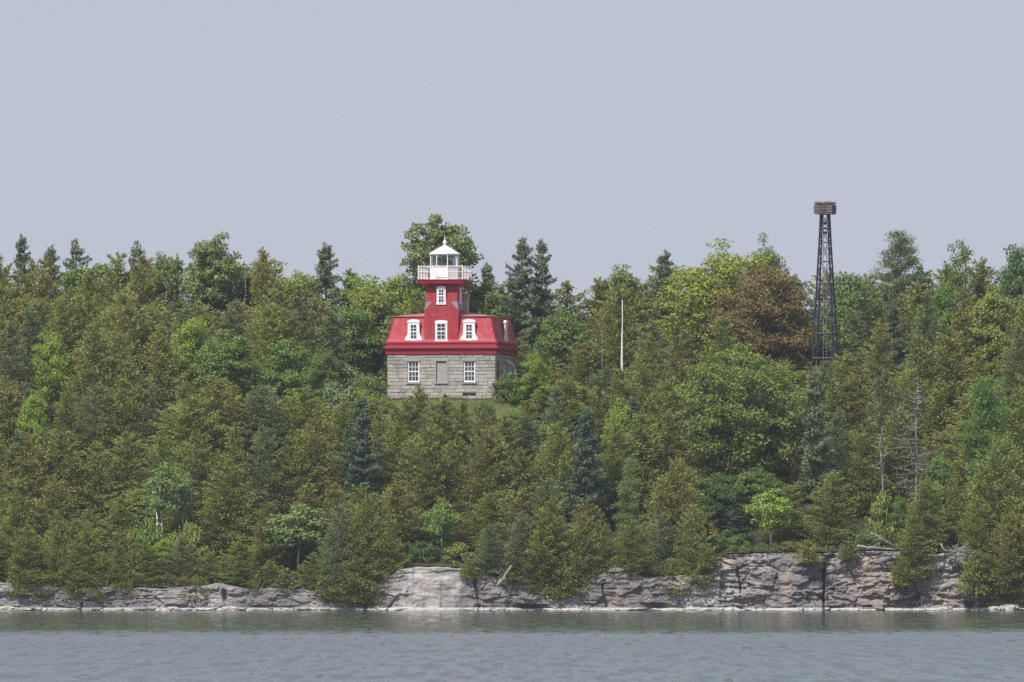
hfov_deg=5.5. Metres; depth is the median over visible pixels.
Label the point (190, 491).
birch tree
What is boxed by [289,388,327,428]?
cedar tree
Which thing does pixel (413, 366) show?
window
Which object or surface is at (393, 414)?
cedar tree
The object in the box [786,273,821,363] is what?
cedar tree
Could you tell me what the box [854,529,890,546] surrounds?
shrub
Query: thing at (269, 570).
cedar tree
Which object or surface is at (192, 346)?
broadleaf tree
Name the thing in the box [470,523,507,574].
cedar tree
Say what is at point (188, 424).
cedar tree
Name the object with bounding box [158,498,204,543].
cedar tree
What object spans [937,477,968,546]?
cedar tree
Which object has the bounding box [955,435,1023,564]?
cedar tree
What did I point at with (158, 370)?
cedar tree
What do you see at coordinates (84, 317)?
cedar tree
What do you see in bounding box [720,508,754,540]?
spruce tree
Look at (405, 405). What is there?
cedar tree
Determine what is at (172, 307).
cedar tree
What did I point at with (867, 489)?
cedar tree
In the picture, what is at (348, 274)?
cedar tree
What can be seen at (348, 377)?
shrub
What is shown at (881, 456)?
dead tree
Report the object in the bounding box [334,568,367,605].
juniper bush
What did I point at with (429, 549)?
shrub
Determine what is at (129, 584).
juniper bush
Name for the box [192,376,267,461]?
cedar tree
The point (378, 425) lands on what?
cedar tree
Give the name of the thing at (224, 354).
broadleaf tree
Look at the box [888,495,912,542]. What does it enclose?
broadleaf tree
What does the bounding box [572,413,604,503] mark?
spruce tree
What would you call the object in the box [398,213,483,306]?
broadleaf tree
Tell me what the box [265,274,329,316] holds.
broadleaf tree
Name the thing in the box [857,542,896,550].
fallen log
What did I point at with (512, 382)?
shrub
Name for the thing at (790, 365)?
cedar tree
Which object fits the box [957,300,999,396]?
cedar tree
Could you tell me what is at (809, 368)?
cedar tree
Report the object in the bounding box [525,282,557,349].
cedar tree
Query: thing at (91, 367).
cedar tree
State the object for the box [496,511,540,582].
cedar tree
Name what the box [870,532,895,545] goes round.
fallen branch
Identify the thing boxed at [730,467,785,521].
broadleaf tree
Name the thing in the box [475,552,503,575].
juniper bush
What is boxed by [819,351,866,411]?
cedar tree
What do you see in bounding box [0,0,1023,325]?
sky
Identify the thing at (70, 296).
cedar tree
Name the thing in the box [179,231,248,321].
broadleaf tree
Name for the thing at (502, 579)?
leaning stump
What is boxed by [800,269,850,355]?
cedar tree
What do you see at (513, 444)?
cedar tree
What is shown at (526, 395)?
shrub
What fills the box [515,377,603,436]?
cedar tree
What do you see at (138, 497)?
broadleaf tree
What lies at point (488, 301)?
broadleaf tree
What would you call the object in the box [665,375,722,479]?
cedar tree
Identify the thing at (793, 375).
broadleaf tree
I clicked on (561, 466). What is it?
cedar tree
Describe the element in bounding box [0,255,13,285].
cedar tree
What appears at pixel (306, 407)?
cedar tree
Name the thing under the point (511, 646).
lake water
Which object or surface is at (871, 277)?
cedar tree
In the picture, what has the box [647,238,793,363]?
maple tree
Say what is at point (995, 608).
shore boulder
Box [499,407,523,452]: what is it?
broadleaf tree
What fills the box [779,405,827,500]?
cedar tree
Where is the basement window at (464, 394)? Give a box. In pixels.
[463,393,475,395]
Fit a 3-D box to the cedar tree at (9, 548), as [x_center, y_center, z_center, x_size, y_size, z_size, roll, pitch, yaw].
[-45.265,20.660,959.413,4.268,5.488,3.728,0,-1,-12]
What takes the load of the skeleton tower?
on the island terrain at (448, 564)
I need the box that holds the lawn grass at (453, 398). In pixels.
[283,397,577,439]
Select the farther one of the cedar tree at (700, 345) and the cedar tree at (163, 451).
the cedar tree at (700, 345)
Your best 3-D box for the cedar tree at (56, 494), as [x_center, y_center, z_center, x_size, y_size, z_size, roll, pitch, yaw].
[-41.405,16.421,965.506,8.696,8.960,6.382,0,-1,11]
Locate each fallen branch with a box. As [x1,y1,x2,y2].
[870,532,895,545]
[940,543,951,561]
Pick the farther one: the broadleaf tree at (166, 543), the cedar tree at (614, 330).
the cedar tree at (614, 330)
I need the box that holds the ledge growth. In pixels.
[3,539,967,588]
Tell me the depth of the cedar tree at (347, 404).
998.31 m
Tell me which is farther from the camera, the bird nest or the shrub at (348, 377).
the bird nest
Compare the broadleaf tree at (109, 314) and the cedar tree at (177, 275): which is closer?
the broadleaf tree at (109, 314)
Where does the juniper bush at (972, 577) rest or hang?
on the limestone cliff
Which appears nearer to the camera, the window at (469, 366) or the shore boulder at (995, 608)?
the shore boulder at (995, 608)
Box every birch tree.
[142,459,189,565]
[169,469,200,529]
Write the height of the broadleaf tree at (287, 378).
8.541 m
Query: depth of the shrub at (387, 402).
1001.70 m
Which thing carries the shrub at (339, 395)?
on the island terrain at (448, 564)
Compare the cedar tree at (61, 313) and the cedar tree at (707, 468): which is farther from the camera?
the cedar tree at (61, 313)
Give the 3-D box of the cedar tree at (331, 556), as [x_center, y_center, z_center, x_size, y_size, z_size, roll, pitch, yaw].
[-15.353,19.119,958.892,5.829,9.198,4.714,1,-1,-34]
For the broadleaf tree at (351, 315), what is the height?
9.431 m
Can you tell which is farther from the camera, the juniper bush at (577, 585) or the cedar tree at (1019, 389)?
the cedar tree at (1019, 389)
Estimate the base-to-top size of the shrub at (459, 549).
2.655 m
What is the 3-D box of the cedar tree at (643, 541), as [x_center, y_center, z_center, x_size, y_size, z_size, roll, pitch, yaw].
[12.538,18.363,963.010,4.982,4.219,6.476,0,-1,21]
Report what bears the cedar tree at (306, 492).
on the island terrain at (448, 564)
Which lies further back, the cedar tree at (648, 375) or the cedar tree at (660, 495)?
the cedar tree at (648, 375)
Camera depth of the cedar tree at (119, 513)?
966.26 m
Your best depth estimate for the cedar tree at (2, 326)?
1010.88 m
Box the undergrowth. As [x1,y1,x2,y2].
[1,407,1023,581]
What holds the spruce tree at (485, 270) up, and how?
on the island terrain at (448, 564)
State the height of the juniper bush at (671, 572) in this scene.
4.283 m
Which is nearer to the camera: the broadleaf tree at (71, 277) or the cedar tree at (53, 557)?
the cedar tree at (53, 557)
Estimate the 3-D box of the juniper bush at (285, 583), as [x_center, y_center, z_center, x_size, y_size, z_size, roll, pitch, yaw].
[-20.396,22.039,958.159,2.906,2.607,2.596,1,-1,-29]
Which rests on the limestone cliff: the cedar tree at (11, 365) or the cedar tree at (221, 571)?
the cedar tree at (221, 571)
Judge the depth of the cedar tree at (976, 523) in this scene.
959.18 m
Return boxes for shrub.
[113,554,150,583]
[125,515,165,568]
[166,520,208,573]
[303,366,329,398]
[309,380,353,418]
[333,363,365,401]
[351,387,377,416]
[352,375,391,402]
[375,396,393,413]
[390,550,416,566]
[404,540,445,561]
[440,541,470,563]
[470,401,497,425]
[489,372,526,403]
[510,380,541,404]
[703,529,749,550]
[722,535,750,551]
[776,540,802,551]
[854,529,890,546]
[860,490,902,544]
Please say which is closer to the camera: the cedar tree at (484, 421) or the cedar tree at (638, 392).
the cedar tree at (484, 421)
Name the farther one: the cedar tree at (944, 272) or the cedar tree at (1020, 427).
the cedar tree at (944, 272)
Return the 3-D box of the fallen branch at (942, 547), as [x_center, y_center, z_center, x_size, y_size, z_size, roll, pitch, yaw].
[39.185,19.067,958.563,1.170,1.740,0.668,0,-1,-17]
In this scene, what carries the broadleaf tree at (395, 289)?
on the island terrain at (448, 564)
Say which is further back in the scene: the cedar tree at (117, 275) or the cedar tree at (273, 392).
the cedar tree at (117, 275)
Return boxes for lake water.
[0,611,1023,681]
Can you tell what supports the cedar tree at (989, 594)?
on the limestone cliff
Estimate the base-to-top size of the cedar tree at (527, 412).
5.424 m
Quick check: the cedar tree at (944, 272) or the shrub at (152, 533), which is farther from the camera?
the cedar tree at (944, 272)
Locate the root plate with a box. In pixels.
[942,543,972,563]
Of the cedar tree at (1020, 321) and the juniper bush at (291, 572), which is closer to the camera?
the juniper bush at (291, 572)
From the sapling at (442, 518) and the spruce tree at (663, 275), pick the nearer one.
the sapling at (442, 518)
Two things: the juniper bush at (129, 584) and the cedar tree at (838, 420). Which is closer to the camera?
the juniper bush at (129, 584)
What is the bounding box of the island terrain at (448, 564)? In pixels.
[1,392,1023,587]
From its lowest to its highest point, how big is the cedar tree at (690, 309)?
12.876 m
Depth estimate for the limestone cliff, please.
957.97 m
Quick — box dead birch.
[621,300,622,383]
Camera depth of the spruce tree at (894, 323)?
1013.28 m
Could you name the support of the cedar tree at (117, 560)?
on the island terrain at (448, 564)
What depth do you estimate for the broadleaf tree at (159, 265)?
1045.69 m
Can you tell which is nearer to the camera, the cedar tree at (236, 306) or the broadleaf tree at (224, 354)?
the broadleaf tree at (224, 354)
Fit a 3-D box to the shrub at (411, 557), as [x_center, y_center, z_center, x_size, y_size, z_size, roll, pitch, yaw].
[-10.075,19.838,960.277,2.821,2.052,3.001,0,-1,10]
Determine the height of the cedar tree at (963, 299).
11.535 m
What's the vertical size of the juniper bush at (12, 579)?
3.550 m
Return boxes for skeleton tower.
[811,204,838,372]
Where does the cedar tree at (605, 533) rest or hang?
on the island terrain at (448, 564)
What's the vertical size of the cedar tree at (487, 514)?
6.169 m
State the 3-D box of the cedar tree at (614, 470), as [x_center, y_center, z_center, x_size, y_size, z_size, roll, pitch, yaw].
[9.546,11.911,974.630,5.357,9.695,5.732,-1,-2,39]
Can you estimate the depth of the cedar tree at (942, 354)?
997.18 m
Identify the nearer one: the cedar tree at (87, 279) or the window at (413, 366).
the window at (413, 366)
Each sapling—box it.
[261,503,331,574]
[420,495,462,556]
[743,485,793,546]
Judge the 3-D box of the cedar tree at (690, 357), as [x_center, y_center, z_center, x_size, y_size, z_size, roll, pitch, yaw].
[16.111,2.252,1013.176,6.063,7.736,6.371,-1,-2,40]
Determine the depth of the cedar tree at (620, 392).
991.89 m
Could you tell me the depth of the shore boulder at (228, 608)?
956.02 m
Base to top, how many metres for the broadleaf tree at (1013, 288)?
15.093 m
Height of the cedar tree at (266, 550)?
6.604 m
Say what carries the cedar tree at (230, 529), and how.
on the island terrain at (448, 564)
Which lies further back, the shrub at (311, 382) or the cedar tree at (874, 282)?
the cedar tree at (874, 282)
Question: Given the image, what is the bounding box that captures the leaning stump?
[496,565,511,586]
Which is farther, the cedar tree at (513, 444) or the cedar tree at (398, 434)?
the cedar tree at (513, 444)
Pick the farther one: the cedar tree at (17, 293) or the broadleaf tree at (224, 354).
the cedar tree at (17, 293)
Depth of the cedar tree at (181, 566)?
958.77 m
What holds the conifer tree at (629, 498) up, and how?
on the island terrain at (448, 564)
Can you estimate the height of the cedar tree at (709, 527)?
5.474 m
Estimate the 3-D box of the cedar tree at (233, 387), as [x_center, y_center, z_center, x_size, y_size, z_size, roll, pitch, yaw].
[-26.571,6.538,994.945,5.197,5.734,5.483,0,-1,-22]
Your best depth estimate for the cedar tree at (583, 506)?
962.56 m
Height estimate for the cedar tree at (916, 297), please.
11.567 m
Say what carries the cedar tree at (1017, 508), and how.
on the island terrain at (448, 564)
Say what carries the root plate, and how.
attached to the limestone cliff
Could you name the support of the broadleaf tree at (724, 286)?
on the island terrain at (448, 564)
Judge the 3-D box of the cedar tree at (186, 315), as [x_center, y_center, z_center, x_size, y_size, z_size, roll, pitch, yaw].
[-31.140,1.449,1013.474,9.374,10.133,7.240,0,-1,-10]
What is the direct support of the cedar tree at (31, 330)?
on the island terrain at (448, 564)
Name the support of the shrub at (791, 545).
on the island terrain at (448, 564)
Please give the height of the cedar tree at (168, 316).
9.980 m
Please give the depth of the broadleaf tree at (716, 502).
967.15 m
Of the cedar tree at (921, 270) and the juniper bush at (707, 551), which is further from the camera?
the cedar tree at (921, 270)
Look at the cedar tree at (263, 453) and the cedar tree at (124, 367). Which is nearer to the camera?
the cedar tree at (263, 453)
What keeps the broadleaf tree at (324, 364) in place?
on the island terrain at (448, 564)
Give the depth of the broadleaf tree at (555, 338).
1015.10 m
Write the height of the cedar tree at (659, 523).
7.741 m
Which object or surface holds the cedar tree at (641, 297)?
on the island terrain at (448, 564)
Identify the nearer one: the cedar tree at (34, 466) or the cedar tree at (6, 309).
the cedar tree at (34, 466)
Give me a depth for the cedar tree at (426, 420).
984.96 m
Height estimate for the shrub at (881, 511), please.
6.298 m
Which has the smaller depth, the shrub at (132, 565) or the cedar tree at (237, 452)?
the shrub at (132, 565)
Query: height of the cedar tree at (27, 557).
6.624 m
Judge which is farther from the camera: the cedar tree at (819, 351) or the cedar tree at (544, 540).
the cedar tree at (819, 351)
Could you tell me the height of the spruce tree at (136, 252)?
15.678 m
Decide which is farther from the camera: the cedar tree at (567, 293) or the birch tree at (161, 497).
the cedar tree at (567, 293)
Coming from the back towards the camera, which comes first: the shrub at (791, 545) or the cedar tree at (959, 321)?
the cedar tree at (959, 321)
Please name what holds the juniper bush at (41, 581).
on the limestone cliff
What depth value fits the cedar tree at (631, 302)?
1039.67 m
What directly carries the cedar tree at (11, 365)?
on the island terrain at (448, 564)
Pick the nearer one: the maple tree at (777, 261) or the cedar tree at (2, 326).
the cedar tree at (2, 326)
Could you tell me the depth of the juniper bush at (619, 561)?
958.07 m
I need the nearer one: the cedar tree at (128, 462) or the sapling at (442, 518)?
the sapling at (442, 518)
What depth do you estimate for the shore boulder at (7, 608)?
956.01 m
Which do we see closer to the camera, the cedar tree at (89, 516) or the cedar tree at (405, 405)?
the cedar tree at (89, 516)
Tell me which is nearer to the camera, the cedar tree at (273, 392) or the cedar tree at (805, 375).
the cedar tree at (805, 375)
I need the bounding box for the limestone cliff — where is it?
[0,550,1023,610]
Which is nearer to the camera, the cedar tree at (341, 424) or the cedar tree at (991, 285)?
the cedar tree at (341, 424)
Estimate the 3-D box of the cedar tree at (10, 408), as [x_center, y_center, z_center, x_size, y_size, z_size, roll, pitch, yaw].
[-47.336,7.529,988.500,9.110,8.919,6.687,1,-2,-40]
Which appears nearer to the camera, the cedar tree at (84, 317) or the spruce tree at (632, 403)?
the spruce tree at (632, 403)
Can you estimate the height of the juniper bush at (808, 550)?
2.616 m
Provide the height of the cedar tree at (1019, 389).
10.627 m
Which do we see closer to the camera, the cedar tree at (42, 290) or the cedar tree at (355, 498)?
the cedar tree at (355, 498)
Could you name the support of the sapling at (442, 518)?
on the island terrain at (448, 564)
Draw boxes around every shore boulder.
[0,605,13,610]
[166,606,177,610]
[222,606,235,610]
[939,607,948,610]
[988,606,1001,610]
[1000,604,1018,610]
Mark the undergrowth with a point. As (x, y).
(612, 525)
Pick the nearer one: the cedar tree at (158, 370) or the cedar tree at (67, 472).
the cedar tree at (67, 472)
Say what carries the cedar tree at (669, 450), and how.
on the island terrain at (448, 564)
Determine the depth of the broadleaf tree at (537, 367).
1002.59 m
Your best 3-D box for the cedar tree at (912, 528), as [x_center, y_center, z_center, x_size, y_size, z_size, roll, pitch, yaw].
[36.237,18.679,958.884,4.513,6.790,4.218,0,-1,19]
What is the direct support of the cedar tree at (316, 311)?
on the island terrain at (448, 564)
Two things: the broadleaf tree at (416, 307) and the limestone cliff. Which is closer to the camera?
the limestone cliff
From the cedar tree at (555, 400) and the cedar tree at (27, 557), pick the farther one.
the cedar tree at (555, 400)
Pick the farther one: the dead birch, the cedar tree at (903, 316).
the cedar tree at (903, 316)
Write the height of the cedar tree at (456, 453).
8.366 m
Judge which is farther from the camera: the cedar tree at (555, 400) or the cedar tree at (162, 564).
the cedar tree at (555, 400)
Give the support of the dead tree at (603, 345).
on the island terrain at (448, 564)
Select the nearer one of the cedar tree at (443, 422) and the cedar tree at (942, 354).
the cedar tree at (443, 422)
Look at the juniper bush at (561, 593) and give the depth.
957.51 m
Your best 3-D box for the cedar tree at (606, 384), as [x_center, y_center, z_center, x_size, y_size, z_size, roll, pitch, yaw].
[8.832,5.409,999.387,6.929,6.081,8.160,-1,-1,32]
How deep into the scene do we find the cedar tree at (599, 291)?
1043.22 m
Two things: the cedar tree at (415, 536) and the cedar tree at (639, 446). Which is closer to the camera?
the cedar tree at (415, 536)
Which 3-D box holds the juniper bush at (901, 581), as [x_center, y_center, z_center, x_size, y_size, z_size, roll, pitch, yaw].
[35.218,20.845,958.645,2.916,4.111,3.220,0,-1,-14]
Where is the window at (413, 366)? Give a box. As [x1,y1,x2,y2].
[408,361,418,381]
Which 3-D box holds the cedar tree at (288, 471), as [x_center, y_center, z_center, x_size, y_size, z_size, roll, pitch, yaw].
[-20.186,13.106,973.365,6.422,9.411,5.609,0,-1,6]
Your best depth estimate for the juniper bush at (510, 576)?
958.09 m
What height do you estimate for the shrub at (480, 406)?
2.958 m
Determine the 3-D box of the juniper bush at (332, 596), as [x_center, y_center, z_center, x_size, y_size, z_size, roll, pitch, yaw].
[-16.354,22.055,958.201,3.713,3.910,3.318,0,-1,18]
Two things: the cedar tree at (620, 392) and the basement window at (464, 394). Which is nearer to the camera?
the cedar tree at (620, 392)
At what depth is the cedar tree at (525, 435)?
986.73 m
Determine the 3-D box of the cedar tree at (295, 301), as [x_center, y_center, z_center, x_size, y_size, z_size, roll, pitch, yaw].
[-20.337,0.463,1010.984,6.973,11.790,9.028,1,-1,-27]
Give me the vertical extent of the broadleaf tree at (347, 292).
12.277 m
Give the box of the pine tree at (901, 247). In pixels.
[868,228,932,334]
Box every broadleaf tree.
[14,390,48,456]
[29,332,71,424]
[56,262,113,312]
[90,304,141,341]
[116,488,166,530]
[145,251,180,311]
[148,537,174,576]
[167,316,216,389]
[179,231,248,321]
[185,328,265,396]
[194,261,255,319]
[260,337,317,420]
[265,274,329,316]
[291,269,314,306]
[305,346,347,396]
[314,305,386,386]
[334,274,380,376]
[346,284,404,375]
[375,272,424,355]
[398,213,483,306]
[467,280,514,327]
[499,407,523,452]
[519,353,552,402]
[533,307,599,380]
[584,263,646,342]
[601,397,633,476]
[687,473,754,532]
[691,266,741,321]
[724,354,781,406]
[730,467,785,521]
[760,366,815,479]
[816,271,884,360]
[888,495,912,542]
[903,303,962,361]
[919,451,957,537]
[930,281,958,362]
[931,239,982,304]
[948,373,1023,506]
[960,286,1014,398]
[994,244,1023,316]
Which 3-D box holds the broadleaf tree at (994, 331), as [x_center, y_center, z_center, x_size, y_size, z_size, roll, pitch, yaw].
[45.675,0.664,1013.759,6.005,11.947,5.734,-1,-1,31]
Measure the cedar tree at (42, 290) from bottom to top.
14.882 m
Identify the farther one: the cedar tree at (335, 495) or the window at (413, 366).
the window at (413, 366)
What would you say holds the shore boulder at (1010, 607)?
in the lake water
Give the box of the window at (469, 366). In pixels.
[464,361,474,381]
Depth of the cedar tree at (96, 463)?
973.31 m
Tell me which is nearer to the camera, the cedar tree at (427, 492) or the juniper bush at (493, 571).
the juniper bush at (493, 571)
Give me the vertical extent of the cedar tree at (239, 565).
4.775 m
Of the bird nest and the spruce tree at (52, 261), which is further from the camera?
the spruce tree at (52, 261)
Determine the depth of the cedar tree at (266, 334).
1008.59 m
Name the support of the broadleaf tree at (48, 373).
on the island terrain at (448, 564)
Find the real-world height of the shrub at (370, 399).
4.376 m
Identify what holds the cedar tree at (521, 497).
on the island terrain at (448, 564)
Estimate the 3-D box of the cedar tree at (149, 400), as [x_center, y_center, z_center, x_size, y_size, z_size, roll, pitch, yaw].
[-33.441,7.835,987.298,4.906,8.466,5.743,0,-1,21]
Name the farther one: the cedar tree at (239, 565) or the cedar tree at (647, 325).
the cedar tree at (647, 325)
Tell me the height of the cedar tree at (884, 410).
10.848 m
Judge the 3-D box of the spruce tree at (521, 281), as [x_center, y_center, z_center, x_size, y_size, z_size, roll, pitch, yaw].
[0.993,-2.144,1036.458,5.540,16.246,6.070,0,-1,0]
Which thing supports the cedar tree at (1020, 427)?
on the island terrain at (448, 564)
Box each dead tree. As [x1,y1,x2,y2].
[600,307,604,376]
[871,429,887,528]
[886,377,951,506]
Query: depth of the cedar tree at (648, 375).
989.92 m
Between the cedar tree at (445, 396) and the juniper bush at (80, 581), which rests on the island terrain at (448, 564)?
the cedar tree at (445, 396)
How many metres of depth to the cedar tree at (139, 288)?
1038.31 m
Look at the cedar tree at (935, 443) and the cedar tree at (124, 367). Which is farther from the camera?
the cedar tree at (124, 367)
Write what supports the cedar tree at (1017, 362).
on the island terrain at (448, 564)
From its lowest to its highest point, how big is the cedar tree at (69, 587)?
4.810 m
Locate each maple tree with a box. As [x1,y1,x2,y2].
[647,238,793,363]
[698,265,821,364]
[742,233,792,340]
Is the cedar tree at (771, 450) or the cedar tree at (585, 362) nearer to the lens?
the cedar tree at (771, 450)
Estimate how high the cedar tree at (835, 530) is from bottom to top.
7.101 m
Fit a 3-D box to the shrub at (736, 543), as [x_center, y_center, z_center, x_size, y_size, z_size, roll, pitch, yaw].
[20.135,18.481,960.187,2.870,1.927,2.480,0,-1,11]
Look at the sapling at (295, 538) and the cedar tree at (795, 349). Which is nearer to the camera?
the sapling at (295, 538)
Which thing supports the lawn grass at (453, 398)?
on the island terrain at (448, 564)
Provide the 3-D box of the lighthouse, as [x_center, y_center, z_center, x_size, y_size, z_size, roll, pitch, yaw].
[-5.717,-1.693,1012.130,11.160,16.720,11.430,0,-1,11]
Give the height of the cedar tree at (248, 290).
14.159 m
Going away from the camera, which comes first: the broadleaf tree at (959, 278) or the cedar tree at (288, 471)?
the cedar tree at (288, 471)
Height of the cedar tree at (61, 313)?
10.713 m
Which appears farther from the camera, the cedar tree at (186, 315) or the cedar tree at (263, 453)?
the cedar tree at (186, 315)
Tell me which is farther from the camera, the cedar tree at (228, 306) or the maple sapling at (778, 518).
the cedar tree at (228, 306)
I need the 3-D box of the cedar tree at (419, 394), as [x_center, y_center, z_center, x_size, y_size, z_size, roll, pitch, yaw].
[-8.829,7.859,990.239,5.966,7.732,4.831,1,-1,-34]
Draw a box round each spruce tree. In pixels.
[0,431,30,530]
[9,233,30,296]
[43,244,66,328]
[57,237,96,293]
[128,239,142,271]
[303,242,347,318]
[331,396,389,509]
[477,262,501,315]
[497,236,546,356]
[524,238,558,360]
[556,408,616,531]
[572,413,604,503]
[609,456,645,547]
[623,397,652,468]
[642,249,680,352]
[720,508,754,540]
[790,368,843,523]
[873,303,912,391]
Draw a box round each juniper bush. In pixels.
[4,565,28,597]
[29,572,53,601]
[53,575,98,586]
[85,568,118,600]
[116,575,140,597]
[175,568,200,601]
[194,576,211,602]
[237,568,264,595]
[260,565,299,583]
[269,572,301,594]
[310,565,347,601]
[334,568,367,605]
[457,554,484,579]
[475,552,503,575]
[497,558,525,585]
[539,559,580,599]
[558,565,590,594]
[580,562,606,577]
[605,554,631,578]
[654,558,692,597]
[687,556,723,586]
[694,543,722,571]
[795,539,823,564]
[836,540,861,560]
[889,550,918,594]
[893,533,943,553]
[955,550,993,604]
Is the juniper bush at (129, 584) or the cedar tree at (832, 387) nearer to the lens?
the juniper bush at (129, 584)
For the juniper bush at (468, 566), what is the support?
on the limestone cliff
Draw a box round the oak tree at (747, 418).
[669,341,813,477]
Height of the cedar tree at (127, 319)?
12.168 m
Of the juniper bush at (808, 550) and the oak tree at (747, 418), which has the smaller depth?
the juniper bush at (808, 550)
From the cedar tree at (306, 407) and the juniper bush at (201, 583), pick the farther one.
the cedar tree at (306, 407)
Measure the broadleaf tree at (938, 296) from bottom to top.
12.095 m
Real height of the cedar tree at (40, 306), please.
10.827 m
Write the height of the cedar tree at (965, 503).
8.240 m
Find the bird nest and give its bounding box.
[814,200,836,214]
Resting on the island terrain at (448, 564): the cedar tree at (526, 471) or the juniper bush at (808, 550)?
the cedar tree at (526, 471)
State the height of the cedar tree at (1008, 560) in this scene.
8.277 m
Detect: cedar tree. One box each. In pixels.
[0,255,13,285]
[0,262,32,327]
[0,282,24,343]
[0,304,15,381]
[0,315,47,412]
[0,374,34,459]
[0,431,53,534]
[0,436,10,525]
[0,475,47,567]
[0,525,18,580]
[0,540,26,583]
[1,296,69,398]
[5,523,47,589]
[6,305,58,399]
[12,474,99,562]
[14,257,56,315]
[18,253,62,340]
[30,428,103,518]
[31,295,89,400]
[31,510,83,593]
[41,383,90,464]
[50,285,93,334]
[55,321,119,432]
[55,554,84,600]
[57,291,108,399]
[57,521,113,592]
[67,441,132,526]
[68,268,105,327]
[69,381,128,464]
[71,507,120,565]
[75,329,159,430]
[79,287,174,391]
[89,377,158,466]
[92,251,150,325]
[97,495,141,558]
[99,431,155,507]
[99,527,143,593]
[111,260,157,311]
[116,250,167,315]
[127,380,168,464]
[131,429,179,515]
[132,540,164,586]
[134,303,179,389]
[136,323,190,423]
[138,301,176,332]
[140,393,239,476]
[149,555,174,587]
[154,431,240,528]
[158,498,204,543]
[159,534,201,587]
[160,253,191,328]
[161,381,201,429]
[162,304,222,400]
[163,301,179,331]
[174,300,225,392]
[178,303,244,333]
[183,286,228,323]
[191,551,227,591]
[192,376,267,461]
[196,458,261,554]
[204,308,251,398]
[209,422,257,526]
[211,537,271,586]
[211,561,233,584]
[216,298,257,387]
[217,301,251,327]
[217,381,247,420]
[230,254,294,321]
[230,302,317,400]
[232,384,294,460]
[237,301,268,368]
[239,246,278,326]
[239,384,299,431]
[239,424,288,529]
[248,501,294,568]
[254,281,293,370]
[259,559,285,587]
[264,434,324,527]
[274,285,339,394]
[274,384,340,455]
[280,481,327,560]
[281,293,367,375]
[281,409,350,511]
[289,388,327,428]
[296,551,325,589]
[305,484,347,559]
[312,306,359,398]
[312,503,367,596]
[321,401,358,479]
[324,401,355,433]
[332,268,364,374]
[334,484,395,552]
[339,493,395,606]
[348,289,387,391]
[349,402,392,437]
[363,409,393,480]
[363,420,416,517]
[368,511,410,582]
[369,479,431,557]
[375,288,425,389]
[380,403,414,464]
[387,384,435,459]
[392,423,456,521]
[393,397,423,462]
[400,396,417,424]
[406,508,447,545]
[411,402,453,467]
[427,395,469,481]
[433,393,456,448]
[434,512,477,549]
[439,435,475,518]
[450,398,474,471]
[454,425,519,528]
[461,492,511,553]
[463,409,496,475]
[463,410,501,453]
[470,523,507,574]
[487,413,523,478]
[492,486,539,557]
[493,284,531,343]
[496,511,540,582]
[501,446,543,524]
[506,414,542,470]
[514,399,545,454]
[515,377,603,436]
[516,340,555,396]
[518,494,586,582]
[518,544,548,591]
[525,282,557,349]
[526,477,570,559]
[527,419,589,525]
[531,383,579,477]
[532,343,555,394]
[538,280,599,387]
[545,340,628,397]
[546,349,579,389]
[557,511,609,594]
[561,499,616,562]
[569,276,636,347]
[577,367,642,418]
[578,384,613,483]
[584,292,642,373]
[587,281,644,383]
[588,523,620,583]
[592,287,666,363]
[592,419,644,518]
[604,366,638,424]
[606,412,675,517]
[613,520,651,574]
[615,278,649,331]
[615,334,672,456]
[624,322,674,389]
[626,319,670,379]
[626,367,660,427]
[628,521,665,563]
[630,376,691,471]
[637,264,699,342]
[638,456,717,563]
[639,511,682,578]
[644,408,699,498]
[657,321,694,409]
[661,324,701,388]
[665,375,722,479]
[670,502,714,594]
[677,269,712,340]
[679,503,720,547]
[680,324,718,362]
[683,417,759,496]
[692,364,735,417]
[693,315,740,391]
[722,376,770,478]
[747,376,794,477]
[762,371,844,480]
[763,485,812,536]
[765,321,815,372]
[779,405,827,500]
[780,360,800,376]
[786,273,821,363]
[790,361,806,373]
[792,322,851,370]
[799,471,862,544]
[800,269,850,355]
[801,361,829,424]
[806,360,842,402]
[814,407,860,501]
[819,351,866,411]
[821,379,860,466]
[825,366,887,462]
[826,352,880,396]
[828,273,893,334]
[836,286,903,368]
[837,420,907,514]
[853,370,913,473]
[856,278,890,346]
[857,318,900,417]
[875,270,909,315]
[876,405,925,503]
[880,293,915,391]
[880,365,948,468]
[886,511,937,585]
[888,333,956,434]
[889,280,944,361]
[892,479,957,547]
[902,263,934,301]
[904,429,963,515]
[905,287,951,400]
[918,377,959,466]
[923,260,959,307]
[923,325,978,430]
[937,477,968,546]
[939,391,994,476]
[940,306,985,403]
[943,284,986,325]
[945,427,1017,498]
[951,475,1007,545]
[953,348,1005,431]
[953,495,998,575]
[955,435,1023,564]
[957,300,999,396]
[964,256,1014,303]
[970,510,1023,600]
[980,535,1011,603]
[981,283,1013,343]
[982,299,1023,389]
[991,324,1023,420]
[991,394,1023,487]
[992,307,1023,399]
[993,454,1022,498]
[1002,491,1023,523]
[1004,293,1023,379]
[1005,543,1023,603]
[1006,512,1023,595]
[1007,367,1023,423]
[1015,277,1023,320]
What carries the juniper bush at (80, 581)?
on the limestone cliff
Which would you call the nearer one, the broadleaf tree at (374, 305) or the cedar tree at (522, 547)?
the cedar tree at (522, 547)
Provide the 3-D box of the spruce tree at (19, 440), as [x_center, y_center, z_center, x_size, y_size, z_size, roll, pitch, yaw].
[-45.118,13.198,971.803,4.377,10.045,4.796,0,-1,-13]
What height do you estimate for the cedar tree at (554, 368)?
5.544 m
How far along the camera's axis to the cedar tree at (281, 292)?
1028.50 m
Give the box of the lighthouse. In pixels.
[383,237,520,399]

